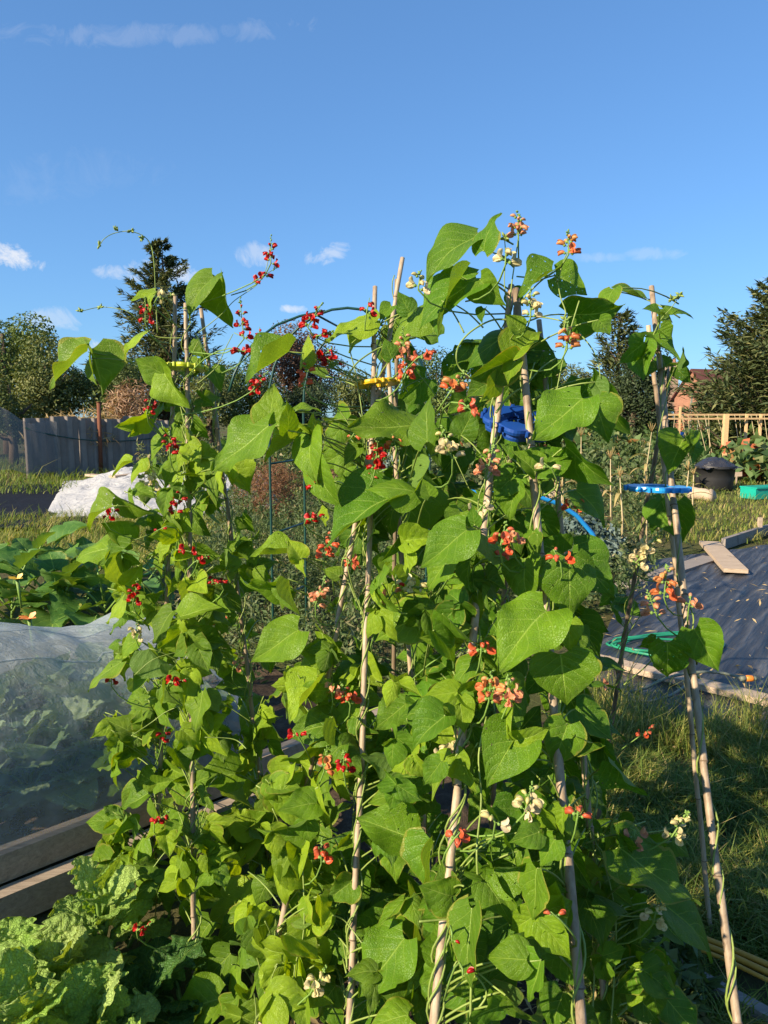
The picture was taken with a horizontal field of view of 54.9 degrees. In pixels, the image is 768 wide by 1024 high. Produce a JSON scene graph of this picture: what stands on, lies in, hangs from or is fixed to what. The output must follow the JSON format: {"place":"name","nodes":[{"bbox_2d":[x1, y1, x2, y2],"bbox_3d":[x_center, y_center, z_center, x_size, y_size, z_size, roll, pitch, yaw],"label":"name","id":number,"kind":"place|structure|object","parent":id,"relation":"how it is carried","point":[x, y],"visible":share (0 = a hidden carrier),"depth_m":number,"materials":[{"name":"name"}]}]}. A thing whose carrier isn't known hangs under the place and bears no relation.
{"place":"outdoors","nodes":[
{"label":"outdoors","id":0,"kind":"place"},
{"bbox_2d":[0,417,767,1023],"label":"ground","id":1,"kind":"structure","parent":0,"point":[178,923],"depth_m":5.78,"materials":[{"name":"soil"}]},
{"bbox_2d":[0,369,43,419],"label":"shrub","id":2,"kind":"object","parent":1,"relation":"on","point":[8,402],"visible":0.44,"depth_m":21.61,"materials":[{"name":"green plant"}]},
{"bbox_2d":[0,916,45,954],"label":"mustard plant","id":3,"kind":"object","parent":1,"relation":"on","point":[22,929],"visible":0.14,"depth_m":2.06,"materials":[{"name":"green plant"}]},
{"bbox_2d":[0,311,57,418],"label":"broadleaf tree","id":4,"kind":"object","parent":1,"relation":"on","point":[11,350],"visible":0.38,"depth_m":29.36,"materials":[{"name":"green plant"}]},
{"bbox_2d":[0,548,58,624],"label":"squash plant","id":5,"kind":"object","parent":1,"relation":"on","point":[40,592],"visible":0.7,"depth_m":5.40,"materials":[{"name":"green plant"}]},
{"bbox_2d":[0,484,85,527],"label":"plastic sheet","id":6,"kind":"object","parent":1,"relation":"on","point":[20,501],"visible":0.43,"depth_m":13.05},
{"bbox_2d":[3,520,86,589],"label":"squash plant","id":7,"kind":"object","parent":1,"relation":"on","point":[59,533],"visible":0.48,"depth_m":6.69,"materials":[{"name":"green plant"}]},
{"bbox_2d":[6,331,101,417],"bbox_3d":[-10.695,-3.634,23.883,2.750,4.310,3.077,0,8,0],"label":"broadleaf tree","id":8,"kind":"object","parent":1,"relation":"on","point":[60,395],"visible":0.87,"depth_m":23.20,"materials":[{"name":"green plant"}]},
{"bbox_2d":[0,946,112,1023],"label":"mustard plant","id":9,"kind":"object","parent":1,"relation":"on","point":[22,994],"visible":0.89,"depth_m":1.77,"materials":[{"name":"green plant"}]},
{"bbox_2d":[0,546,142,626],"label":"squash plant","id":10,"kind":"object","parent":1,"relation":"on","point":[45,563],"visible":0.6,"depth_m":5.49,"materials":[{"name":"green plant"}]},
{"bbox_2d":[30,913,123,972],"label":"mustard plant","id":11,"kind":"object","parent":1,"relation":"on","point":[56,951],"visible":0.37,"depth_m":1.98,"materials":[{"name":"green plant"}]},
{"bbox_2d":[0,407,168,478],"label":"corrugated fence","id":12,"kind":"object","parent":1,"relation":"on","point":[27,445],"visible":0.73,"depth_m":18.95,"materials":[{"name":"grey corrugated metal sheet"},{"name":"rusty brown steel"}]},
{"bbox_2d":[32,959,160,1023],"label":"mustard plant","id":13,"kind":"object","parent":1,"relation":"on","point":[100,989],"visible":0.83,"depth_m":1.82,"materials":[{"name":"green plant"}]},
{"bbox_2d":[47,851,152,964],"bbox_3d":[-0.810,1.161,2.086,0.324,0.400,0.338,0,8,0],"label":"mustard plant","id":14,"kind":"object","parent":1,"relation":"on","point":[104,903],"visible":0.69,"depth_m":2.12,"materials":[{"name":"green plant"}]},
{"bbox_2d":[0,806,213,919],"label":"bed board","id":15,"kind":"object","parent":1,"relation":"on","point":[37,893],"visible":0.29,"depth_m":2.38,"materials":[{"name":"wood"}]},
{"bbox_2d":[72,356,143,417],"bbox_3d":[-10.519,-4.322,28.997,3.106,4.305,2.855,4,9,27],"label":"broadleaf tree","id":16,"kind":"object","parent":1,"relation":"on","point":[98,392],"visible":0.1,"depth_m":28.39,"materials":[{"name":"green plant"}]},
{"bbox_2d":[43,543,175,624],"bbox_3d":[-2.011,0.579,5.423,0.908,0.655,0.881,7,10,40],"label":"squash plant","id":17,"kind":"object","parent":1,"relation":"on","point":[59,610],"visible":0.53,"depth_m":5.33,"materials":[{"name":"green plant"}]},
{"bbox_2d":[89,881,171,947],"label":"mustard plant","id":18,"kind":"object","parent":1,"relation":"on","point":[161,926],"visible":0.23,"depth_m":2.22,"materials":[{"name":"green plant"}]},
{"bbox_2d":[102,364,158,418],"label":"shrub","id":19,"kind":"object","parent":1,"relation":"on","point":[116,381],"visible":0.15,"depth_m":24.20,"materials":[{"name":"green plant"}]},
{"bbox_2d":[0,502,264,571],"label":"grass","id":20,"kind":"structure","parent":1,"relation":"on","point":[67,538],"depth_m":9.94,"materials":[{"name":"plant"}]},
{"bbox_2d":[0,748,275,883],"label":"bed board","id":21,"kind":"object","parent":1,"relation":"on","point":[37,850],"visible":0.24,"depth_m":2.48,"materials":[{"name":"wood"}]},
{"bbox_2d":[102,376,175,448],"bbox_3d":[-7.746,-2.756,22.765,2.565,2.858,1.719,0,8,0],"label":"dry brush","id":22,"kind":"object","parent":1,"relation":"on","point":[130,410],"visible":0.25,"depth_m":22.48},
{"bbox_2d":[122,549,175,600],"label":"squash plant","id":23,"kind":"object","parent":1,"relation":"on","point":[155,579],"visible":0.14,"depth_m":6.01,"materials":[{"name":"green plant"}]},
{"bbox_2d":[0,461,302,494],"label":"grass","id":24,"kind":"structure","parent":1,"relation":"on","point":[34,477],"depth_m":16.77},
{"bbox_2d":[0,659,316,845],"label":"soil","id":25,"kind":"structure","parent":1,"relation":"on","point":[17,822],"depth_m":2.87,"materials":[{"name":"soil"}]},
{"bbox_2d":[0,653,38,696],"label":"cabbage plant","id":26,"kind":"object","parent":25,"relation":"on","point":[18,679],"visible":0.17,"depth_m":3.05,"materials":[{"name":"green plant"}]},
{"bbox_2d":[0,675,64,768],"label":"cabbage plant","id":27,"kind":"object","parent":25,"relation":"on","point":[20,699],"visible":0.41,"depth_m":2.91,"materials":[{"name":"green plant"}]},
{"bbox_2d":[0,720,66,810],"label":"cabbage plant","id":28,"kind":"object","parent":25,"relation":"on","point":[10,802],"visible":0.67,"depth_m":2.68,"materials":[{"name":"green plant"}]},
{"bbox_2d":[0,708,97,810],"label":"cabbage plant","id":29,"kind":"object","parent":25,"relation":"on","point":[83,794],"visible":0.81,"depth_m":2.71,"materials":[{"name":"green plant"}]},
{"bbox_2d":[6,658,121,720],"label":"cabbage plant","id":30,"kind":"object","parent":25,"relation":"on","point":[45,678],"visible":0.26,"depth_m":3.00,"materials":[{"name":"green plant"}]},
{"bbox_2d":[0,693,129,784],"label":"cabbage plant","id":31,"kind":"object","parent":25,"relation":"on","point":[67,709],"visible":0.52,"depth_m":2.85,"materials":[{"name":"green plant"}]},
{"bbox_2d":[70,647,129,688],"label":"cabbage plant","id":32,"kind":"object","parent":25,"relation":"on","point":[104,662],"visible":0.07,"depth_m":3.33,"materials":[{"name":"green plant"}]},
{"bbox_2d":[43,680,166,770],"bbox_3d":[-1.126,0.895,3.023,0.550,0.393,0.555,0,8,0],"label":"cabbage plant","id":33,"kind":"object","parent":25,"relation":"on","point":[105,692],"visible":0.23,"depth_m":2.98,"materials":[{"name":"green plant"}]},
{"bbox_2d":[0,613,239,717],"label":"insect cover","id":34,"kind":"object","parent":25,"relation":"on","point":[15,638],"visible":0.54,"depth_m":2.87,"materials":[{"name":"grey"}]},
{"bbox_2d":[49,225,193,915],"bbox_3d":[-0.808,0.233,2.366,0.413,2.170,0.816,-4,8,-26],"label":"runner bean plant","id":35,"kind":"object","parent":25,"relation":"on","point":[114,824],"visible":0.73,"depth_m":2.30,"materials":[{"name":"green plant"}]},
{"bbox_2d":[119,677,228,747],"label":"cabbage plant","id":36,"kind":"object","parent":25,"relation":"on","point":[149,686],"visible":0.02,"depth_m":3.18,"materials":[{"name":"green plant"}]},
{"bbox_2d":[116,935,205,1023],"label":"mustard plant","id":37,"kind":"object","parent":1,"relation":"on","point":[140,974],"visible":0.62,"depth_m":1.98,"materials":[{"name":"green plant"}]},
{"bbox_2d":[81,237,245,419],"bbox_3d":[-10.488,-8.035,35.502,7.994,9.938,8.269,0,8,0],"label":"conifer tree","id":38,"kind":"object","parent":1,"relation":"on","point":[151,346],"visible":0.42,"depth_m":34.40,"materials":[{"name":"green plant"}]},
{"bbox_2d":[48,467,281,517],"bbox_3d":[-4.610,-0.631,14.568,5.124,0.574,6.738,-1,8,-8],"label":"garden fleece","id":39,"kind":"object","parent":1,"relation":"on","point":[81,495],"visible":0.3,"depth_m":12.77,"materials":[{"name":"fabric"}]},
{"bbox_2d":[153,296,176,866],"bbox_3d":[-0.704,0.328,2.364,0.155,1.986,0.018,-2,8,-16],"label":"bamboo cane","id":40,"kind":"object","parent":1,"relation":"on","point":[166,600],"visible":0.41,"depth_m":2.30,"materials":[{"name":"brown"}]},
{"bbox_2d":[143,945,230,1012],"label":"mustard plant","id":41,"kind":"object","parent":1,"relation":"on","point":[168,1001],"visible":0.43,"depth_m":1.99,"materials":[{"name":"green plant"}]},
{"bbox_2d":[183,303,196,975],"bbox_3d":[-0.552,0.381,2.112,0.020,1.949,0.352,-1,8,-7],"label":"bamboo cane","id":42,"kind":"object","parent":1,"relation":"on","point":[192,782],"visible":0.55,"depth_m":2.11,"materials":[{"name":"brown"}]},
{"bbox_2d":[129,234,279,976],"bbox_3d":[-0.550,0.284,2.232,0.448,2.109,0.783,-2,8,-17],"label":"runner bean plant","id":43,"kind":"object","parent":1,"relation":"on","point":[194,637],"visible":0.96,"depth_m":2.06,"materials":[{"name":"green plant"}]},
{"bbox_2d":[182,369,245,448],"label":"shrub","id":44,"kind":"object","parent":1,"relation":"on","point":[226,414],"visible":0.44,"depth_m":29.62,"materials":[{"name":"green plant"}]},
{"bbox_2d":[199,308,270,861],"bbox_3d":[-0.476,0.337,2.427,0.192,1.952,0.023,-1,8,-8],"label":"bamboo cane","id":45,"kind":"object","parent":1,"relation":"on","point":[241,622],"visible":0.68,"depth_m":2.38,"materials":[{"name":"brown"}]},
{"bbox_2d":[219,352,285,436],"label":"shrub","id":46,"kind":"object","parent":1,"relation":"on","point":[250,401],"visible":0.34,"depth_m":31.04,"materials":[{"name":"green plant"}]},
{"bbox_2d":[135,434,399,500],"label":"crops","id":47,"kind":"object","parent":1,"relation":"on","point":[283,453],"visible":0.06,"depth_m":15.68,"materials":[{"name":"green plant"}]},
{"bbox_2d":[247,457,306,521],"bbox_3d":[-1.529,-0.300,10.729,0.919,1.038,1.087,0,8,0],"label":"dried dock","id":48,"kind":"object","parent":1,"relation":"on","point":[276,481],"visible":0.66,"depth_m":10.60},
{"bbox_2d":[245,319,348,403],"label":"copper tree","id":49,"kind":"object","parent":1,"relation":"on","point":[287,362],"visible":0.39,"depth_m":40.38,"materials":[{"name":"brown plant"}]},
{"bbox_2d":[279,380,336,429],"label":"shrub","id":50,"kind":"object","parent":1,"relation":"on","point":[294,400],"visible":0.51,"depth_m":32.77,"materials":[{"name":"green plant"}]},
{"bbox_2d":[164,475,481,705],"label":"weeds","id":51,"kind":"object","parent":1,"relation":"on","point":[253,609],"visible":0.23,"depth_m":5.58,"materials":[{"name":"green plant"}]},
{"bbox_2d":[228,307,430,667],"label":"garden arch","id":52,"kind":"structure","parent":1,"relation":"on","point":[420,362],"depth_m":4.18,"materials":[{"name":"green metal"}]},
{"bbox_2d":[325,366,392,420],"bbox_3d":[-1.132,-5.643,39.522,4.155,4.147,5.025,0,8,0],"label":"broadleaf tree","id":53,"kind":"object","parent":1,"relation":"on","point":[346,395],"visible":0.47,"depth_m":38.15,"materials":[{"name":"green plant"}]},
{"bbox_2d":[346,286,376,1023],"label":"bamboo cane","id":54,"kind":"object","parent":1,"relation":"on","point":[353,925],"visible":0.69,"depth_m":1.62,"materials":[{"name":"brown"}]},
{"bbox_2d":[310,291,467,1023],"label":"runner bean plant","id":55,"kind":"object","parent":1,"relation":"on","point":[386,954],"visible":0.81,"depth_m":1.63,"materials":[{"name":"green plant"}]},
{"bbox_2d":[376,345,472,423],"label":"broadleaf tree","id":56,"kind":"object","parent":1,"relation":"on","point":[441,394],"visible":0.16,"depth_m":42.74,"materials":[{"name":"green plant"}]},
{"bbox_2d":[250,721,635,1023],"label":"soil","id":57,"kind":"structure","parent":1,"relation":"on","point":[443,798],"depth_m":2.87,"materials":[{"name":"soil"}]},
{"bbox_2d":[173,332,309,1023],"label":"runner bean plant","id":58,"kind":"object","parent":57,"relation":"on","point":[236,906],"visible":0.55,"depth_m":2.37,"materials":[{"name":"green plant"}]},
{"bbox_2d":[213,752,383,814],"bbox_3d":[-0.295,1.138,3.174,0.992,0.110,0.060,-7,10,-43],"label":"bed board","id":59,"kind":"object","parent":57,"relation":"on","point":[219,806],"visible":0.05,"depth_m":2.87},
{"bbox_2d":[281,708,385,764],"bbox_3d":[-0.212,1.010,3.333,0.633,0.098,0.061,-7,10,-43],"label":"bed board","id":60,"kind":"object","parent":59,"relation":"on","point":[290,747],"visible":0.1,"depth_m":3.14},
{"bbox_2d":[205,275,397,1023],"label":"runner bean plant","id":61,"kind":"object","parent":57,"relation":"on","point":[288,974],"visible":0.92,"depth_m":1.66,"materials":[{"name":"green plant"}]},
{"bbox_2d":[258,257,404,1023],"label":"bamboo cane","id":62,"kind":"object","parent":57,"relation":"on","point":[284,908],"visible":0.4,"depth_m":1.75,"materials":[{"name":"brown"}]},
{"bbox_2d":[354,377,400,388],"bbox_3d":[-0.016,-0.313,1.800,0.113,0.026,0.117,0,8,0],"label":"cane spacer","id":63,"kind":"object","parent":62,"relation":"attached to","point":[382,382],"visible":0.9,"depth_m":1.77,"materials":[{"name":"yellow plastic"}]},
{"bbox_2d":[391,279,398,730],"bbox_3d":[0.029,0.353,2.179,0.018,1.984,0.189,-1,8,-5],"label":"bamboo cane","id":64,"kind":"object","parent":57,"relation":"on","point":[396,369],"visible":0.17,"depth_m":2.11,"materials":[{"name":"brown"}]},
{"bbox_2d":[387,361,430,876],"bbox_3d":[0.081,0.443,2.027,0.023,1.848,0.254,-6,10,-40],"label":"bamboo cane","id":65,"kind":"object","parent":57,"relation":"on","point":[408,647],"visible":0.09,"depth_m":2.01,"materials":[{"name":"brown"}]},
{"bbox_2d":[365,248,521,1023],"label":"runner bean plant","id":66,"kind":"object","parent":57,"relation":"on","point":[443,549],"visible":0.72,"depth_m":1.45,"materials":[{"name":"green plant"}]},
{"bbox_2d":[441,350,553,829],"bbox_3d":[0.334,0.415,2.136,0.309,1.867,0.550,5,9,31],"label":"runner bean plant","id":67,"kind":"object","parent":57,"relation":"on","point":[473,800],"visible":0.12,"depth_m":2.05,"materials":[{"name":"green plant"}]},
{"bbox_2d":[536,319,606,998],"bbox_3d":[0.422,0.503,1.599,0.019,1.843,0.443,-2,8,-18],"label":"bamboo cane","id":68,"kind":"object","parent":57,"relation":"on","point":[602,983],"visible":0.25,"depth_m":1.58,"materials":[{"name":"brown"}]},
{"bbox_2d":[536,377,712,1023],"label":"runner bean plant","id":69,"kind":"object","parent":57,"relation":"on","point":[627,851],"visible":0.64,"depth_m":1.50,"materials":[{"name":"green plant"}]},
{"bbox_2d":[596,367,670,818],"bbox_3d":[0.764,0.444,2.351,0.022,1.761,0.446,-1,8,-4],"label":"bamboo cane","id":70,"kind":"object","parent":57,"relation":"on","point":[634,576],"visible":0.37,"depth_m":2.28,"materials":[{"name":"brown"}]},
{"bbox_2d":[580,283,695,818],"bbox_3d":[0.774,0.336,2.320,0.288,1.989,0.964,2,8,14],"label":"runner bean plant","id":71,"kind":"object","parent":57,"relation":"on","point":[654,513],"visible":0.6,"depth_m":2.09,"materials":[{"name":"green plant"}]},
{"bbox_2d":[620,903,725,1023],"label":"weeds","id":72,"kind":"object","parent":57,"relation":"on","point":[689,982],"visible":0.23,"depth_m":1.93,"materials":[{"name":"green plant"}]},
{"bbox_2d":[429,284,514,1023],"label":"bamboo cane","id":73,"kind":"object","parent":1,"relation":"on","point":[436,998],"visible":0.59,"depth_m":1.28,"materials":[{"name":"brown"}]},
{"bbox_2d":[400,210,586,1023],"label":"runner bean plant","id":74,"kind":"object","parent":1,"relation":"on","point":[492,959],"visible":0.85,"depth_m":1.32,"materials":[{"name":"green plant"}]},
{"bbox_2d":[292,414,757,471],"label":"crops","id":75,"kind":"object","parent":1,"relation":"on","point":[624,437],"visible":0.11,"depth_m":22.02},
{"bbox_2d":[413,474,664,617],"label":"weeds","id":76,"kind":"object","parent":1,"relation":"on","point":[621,567],"visible":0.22,"depth_m":7.80,"materials":[{"name":"green plant"}]},
{"bbox_2d":[391,424,701,504],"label":"crops","id":77,"kind":"object","parent":1,"relation":"on","point":[596,456],"visible":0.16,"depth_m":14.84,"materials":[{"name":"green plant"}]},
{"bbox_2d":[512,287,586,1023],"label":"bamboo cane","id":78,"kind":"object","parent":1,"relation":"on","point":[580,1009],"visible":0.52,"depth_m":1.27,"materials":[{"name":"brown"}]},
{"bbox_2d":[480,404,545,441],"bbox_3d":[0.279,-0.184,1.520,0.160,0.078,0.155,0,8,0],"label":"cane spacer","id":79,"kind":"object","parent":78,"relation":"attached to","point":[509,429],"visible":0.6,"depth_m":1.49,"materials":[{"name":"blue plastic"}]},
{"bbox_2d":[479,229,631,1023],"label":"runner bean plant","id":80,"kind":"object","parent":1,"relation":"on","point":[528,624],"visible":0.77,"depth_m":1.37,"materials":[{"name":"green plant"}]},
{"bbox_2d":[563,512,628,572],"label":"glaucous plant","id":81,"kind":"object","parent":1,"relation":"on","point":[574,525],"visible":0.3,"depth_m":7.25,"materials":[{"name":"blue plant"}]},
{"bbox_2d":[576,308,641,419],"bbox_3d":[12.421,-7.179,39.257,4.916,7.248,4.498,5,9,31],"label":"conifer tree","id":82,"kind":"object","parent":1,"relation":"on","point":[609,360],"visible":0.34,"depth_m":38.88,"materials":[{"name":"green plant"}]},
{"bbox_2d":[606,348,675,435],"bbox_3d":[11.966,-5.614,35.892,4.350,5.055,3.769,4,8,26],"label":"broadleaf tree","id":83,"kind":"object","parent":1,"relation":"on","point":[632,384],"visible":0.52,"depth_m":35.10,"materials":[{"name":"green plant"}]},
{"bbox_2d":[523,680,767,1023],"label":"grass","id":84,"kind":"structure","parent":1,"relation":"on","point":[744,780],"depth_m":2.90,"materials":[{"name":"plant"}]},
{"bbox_2d":[707,936,767,967],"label":"plant pole","id":85,"kind":"object","parent":84,"relation":"on","point":[750,957],"visible":0.42,"depth_m":2.07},
{"bbox_2d":[709,943,767,975],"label":"plant pole","id":86,"kind":"object","parent":84,"relation":"on","point":[745,962],"visible":0.45,"depth_m":2.05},
{"bbox_2d":[562,646,767,764],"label":"grass","id":87,"kind":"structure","parent":1,"relation":"on","point":[715,712],"depth_m":3.68,"materials":[{"name":"plant"}]},
{"bbox_2d":[618,291,736,1020],"bbox_3d":[0.617,0.460,1.563,0.231,1.928,0.994,1,8,7],"label":"runner bean plant","id":88,"kind":"object","parent":1,"relation":"on","point":[702,642],"visible":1,"depth_m":1.59,"materials":[{"name":"green plant"}]},
{"bbox_2d":[591,545,767,751],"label":"weed membrane","id":89,"kind":"object","parent":1,"relation":"on","point":[747,638],"visible":0.52,"depth_m":5.63,"materials":[{"name":"fabric"}]},
{"bbox_2d":[614,555,714,588],"bbox_3d":[2.889,0.594,7.419,1.945,0.036,0.202,-7,11,-44],"label":"plank","id":90,"kind":"object","parent":89,"relation":"on","point":[692,564],"visible":0.42,"depth_m":7.51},
{"bbox_2d":[605,631,725,656],"bbox_3d":[1.988,0.902,5.010,0.922,0.074,0.598,-2,8,-14],"label":"garden hose","id":91,"kind":"object","parent":89,"relation":"on","point":[613,644],"visible":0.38,"depth_m":5.09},
{"bbox_2d":[600,654,767,705],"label":"plank","id":92,"kind":"object","parent":89,"relation":"on","point":[648,669],"visible":0.46,"depth_m":4.25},
{"bbox_2d":[619,670,757,702],"bbox_3d":[1.676,0.970,4.184,0.890,0.068,0.238,-3,8,-18],"label":"garden hose","id":93,"kind":"object","parent":92,"relation":"on","point":[750,678],"visible":0.76,"depth_m":4.21,"materials":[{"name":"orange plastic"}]},
{"bbox_2d":[699,541,747,572],"bbox_3d":[3.689,0.475,8.085,0.224,0.041,1.659,2,8,15],"label":"plank","id":94,"kind":"object","parent":89,"relation":"on","point":[723,557],"visible":1,"depth_m":7.87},
{"bbox_2d":[646,325,712,935],"bbox_3d":[0.855,0.422,2.121,0.329,1.864,0.023,-2,8,-12],"label":"bamboo cane","id":95,"kind":"object","parent":1,"relation":"on","point":[689,705],"visible":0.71,"depth_m":2.15,"materials":[{"name":"brown"}]},
{"bbox_2d":[649,285,742,1023],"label":"bamboo cane","id":96,"kind":"object","parent":1,"relation":"on","point":[725,929],"visible":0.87,"depth_m":1.54,"materials":[{"name":"brown"}]},
{"bbox_2d":[623,484,691,493],"bbox_3d":[0.636,-0.055,1.720,0.151,0.014,0.150,0,8,0],"label":"cane spacer","id":97,"kind":"object","parent":96,"relation":"attached to","point":[655,488],"visible":1,"depth_m":1.68,"materials":[{"name":"blue plastic"}]},
{"bbox_2d":[652,475,767,543],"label":"grass","id":98,"kind":"structure","parent":1,"relation":"on","point":[740,529],"depth_m":11.44,"materials":[{"name":"plant"}]},
{"bbox_2d":[694,464,736,490],"bbox_3d":[7.038,-0.740,15.752,0.871,0.501,0.871,0,8,0],"label":"garden tub","id":99,"kind":"object","parent":1,"relation":"on","point":[722,478],"visible":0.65,"depth_m":15.42,"materials":[{"name":"black plastic"}]},
{"bbox_2d":[668,277,767,453],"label":"conifer tree","id":100,"kind":"object","parent":1,"relation":"on","point":[746,361],"visible":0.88,"depth_m":23.05,"materials":[{"name":"green plant"}]},
{"bbox_2d":[668,406,767,472],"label":"fence","id":101,"kind":"object","parent":1,"relation":"on","point":[725,419],"visible":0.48,"depth_m":19.81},
{"bbox_2d":[680,958,767,1023],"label":"edging board","id":102,"kind":"object","parent":1,"relation":"on","point":[760,1008],"visible":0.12,"depth_m":1.94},
{"bbox_2d":[699,433,767,484],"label":"pumpkin plant","id":103,"kind":"object","parent":1,"relation":"on","point":[754,463],"visible":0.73,"depth_m":17.33,"materials":[{"name":"plant"}]},
{"bbox_2d":[721,524,767,548],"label":"plank","id":104,"kind":"object","parent":1,"relation":"on","point":[730,541],"visible":0.84,"depth_m":9.16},
{"bbox_2d":[740,485,767,499],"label":"seed tray","id":105,"kind":"object","parent":1,"relation":"on","point":[759,491],"visible":0.94,"depth_m":13.93,"materials":[{"name":"teal plastic"}]},
{"bbox_2d":[0,0,767,416],"label":"sky","id":106,"kind":"structure","parent":0,"point":[348,133],"materials":[{"name":"blue"}]},
{"bbox_2d":[664,358,737,430],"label":"brick house","id":107,"kind":"structure","parent":0,"point":[678,401],"depth_m":57.12,"materials":[{"name":"brick"}]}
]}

